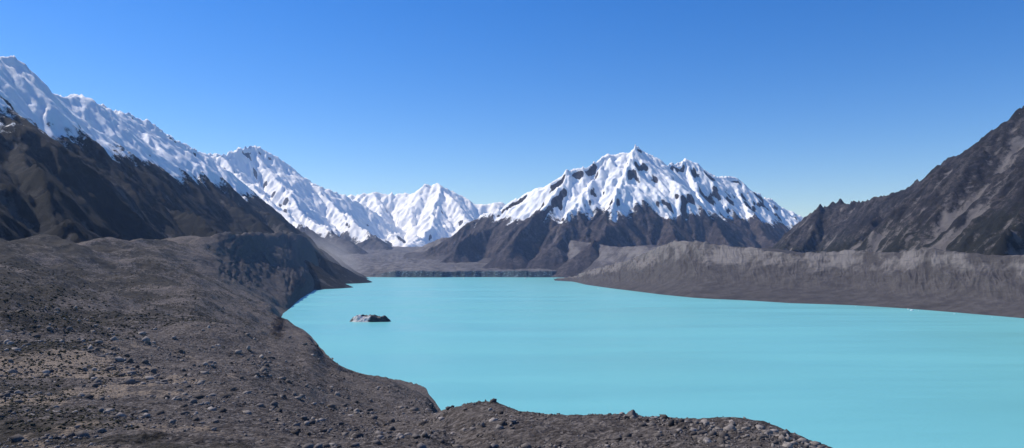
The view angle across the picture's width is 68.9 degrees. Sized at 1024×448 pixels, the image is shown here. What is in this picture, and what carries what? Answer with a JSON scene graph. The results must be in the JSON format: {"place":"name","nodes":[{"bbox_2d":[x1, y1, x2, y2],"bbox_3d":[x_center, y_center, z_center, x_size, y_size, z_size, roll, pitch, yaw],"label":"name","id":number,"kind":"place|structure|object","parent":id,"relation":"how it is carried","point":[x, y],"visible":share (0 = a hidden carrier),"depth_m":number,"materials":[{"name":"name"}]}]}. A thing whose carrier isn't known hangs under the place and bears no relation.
{"place":"outdoors","nodes":[
{"label":"outdoors","id":0,"kind":"place"},
{"bbox_2d":[0,55,371,289],"bbox_3d":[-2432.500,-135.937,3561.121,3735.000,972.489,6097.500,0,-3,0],"label":"mountain ridge","id":1,"kind":"structure","parent":0,"point":[75,168],"depth_m":2409.46,"materials":[{"name":"grey stone"}]},
{"bbox_2d":[176,140,405,259],"bbox_3d":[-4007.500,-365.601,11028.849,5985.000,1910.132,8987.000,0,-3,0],"label":"snow mountain","id":2,"kind":"structure","parent":0,"point":[332,222],"depth_m":11130.43,"materials":[{"name":"white snow"}]},
{"bbox_2d":[0,231,831,447],"bbox_3d":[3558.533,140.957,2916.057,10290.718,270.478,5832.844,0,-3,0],"label":"ground","id":3,"kind":"structure","parent":0,"point":[266,273],"depth_m":315.38,"materials":[{"name":"grey gravel"}]},
{"bbox_2d":[0,259,276,432],"bbox_3d":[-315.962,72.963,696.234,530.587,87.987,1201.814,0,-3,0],"label":"alpine scrub","id":4,"kind":"object","parent":3,"relation":"on","point":[46,389],"visible":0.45,"depth_m":248.69,"materials":[{"name":"brown plant"}]},
{"bbox_2d":[0,305,826,447],"bbox_3d":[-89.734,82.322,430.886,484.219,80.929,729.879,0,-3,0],"label":"scattered rocks","id":5,"kind":"object","parent":3,"relation":"on","point":[784,437],"visible":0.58,"depth_m":147.66,"materials":[{"name":"grey stone"}]},
{"bbox_2d":[412,433,420,438],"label":"boulder","id":6,"kind":"object","parent":3,"relation":"on","point":[414,435],"visible":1,"depth_m":107.77,"materials":[{"name":"grey stone"}]},
{"bbox_2d":[402,237,659,272],"bbox_3d":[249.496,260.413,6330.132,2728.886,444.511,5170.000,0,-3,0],"label":"moraine wall","id":7,"kind":"structure","parent":3,"relation":"on","point":[609,255],"depth_m":5707.61,"materials":[{"name":"grey gravel"}]},
{"bbox_2d":[613,435,621,439],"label":"boulder","id":8,"kind":"object","parent":3,"relation":"on","point":[618,437],"visible":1,"depth_m":95.44,"materials":[{"name":"grey stone"}]},
{"bbox_2d":[624,409,637,418],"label":"boulder","id":9,"kind":"object","parent":3,"relation":"on","point":[629,414],"visible":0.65,"depth_m":118.76,"materials":[{"name":"grey stone"}]},
{"bbox_2d":[554,240,1023,317],"bbox_3d":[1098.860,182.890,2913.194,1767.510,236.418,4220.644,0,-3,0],"label":"moraine wall","id":10,"kind":"structure","parent":3,"relation":"on","point":[933,279],"depth_m":2066.33,"materials":[{"name":"grey gravel"}]},
{"bbox_2d":[347,183,505,246],"bbox_3d":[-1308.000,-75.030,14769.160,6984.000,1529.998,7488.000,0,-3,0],"label":"snow mountain","id":11,"kind":"structure","parent":0,"point":[425,214],"depth_m":14244.60,"materials":[{"name":"white snow"}]},
{"bbox_2d":[336,246,556,276],"bbox_3d":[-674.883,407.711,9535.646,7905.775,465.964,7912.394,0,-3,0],"label":"glacier","id":12,"kind":"object","parent":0,"point":[383,263],"visible":0.23,"depth_m":5968.51,"materials":[{"name":"grey ice"}]},
{"bbox_2d":[0,0,1023,217],"label":"sky","id":13,"kind":"structure","parent":0,"point":[808,104],"materials":[{"name":"blue"}]},
{"bbox_2d":[421,144,802,277],"bbox_3d":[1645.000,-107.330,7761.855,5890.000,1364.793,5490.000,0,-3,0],"label":"snow mountain","id":14,"kind":"structure","parent":0,"point":[636,195],"depth_m":6859.52,"materials":[{"name":"white snow"}]},
{"bbox_2d":[281,277,1023,447],"bbox_3d":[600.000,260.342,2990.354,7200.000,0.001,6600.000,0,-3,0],"label":"lake","id":15,"kind":"structure","parent":0,"point":[841,376],"depth_m":817.20,"materials":[{"name":"liquid"}]},
{"bbox_2d":[349,314,389,321],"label":"iceberg","id":16,"kind":"object","parent":15,"relation":"on","point":[366,318],"visible":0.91,"depth_m":1292.52,"materials":[{"name":"white ice"}]},
{"bbox_2d":[770,106,1023,255],"bbox_3d":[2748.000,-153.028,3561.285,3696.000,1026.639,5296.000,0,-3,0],"label":"mountain ridge","id":17,"kind":"structure","parent":0,"point":[970,199],"depth_m":2718.23,"materials":[{"name":"grey stone"}]}
]}

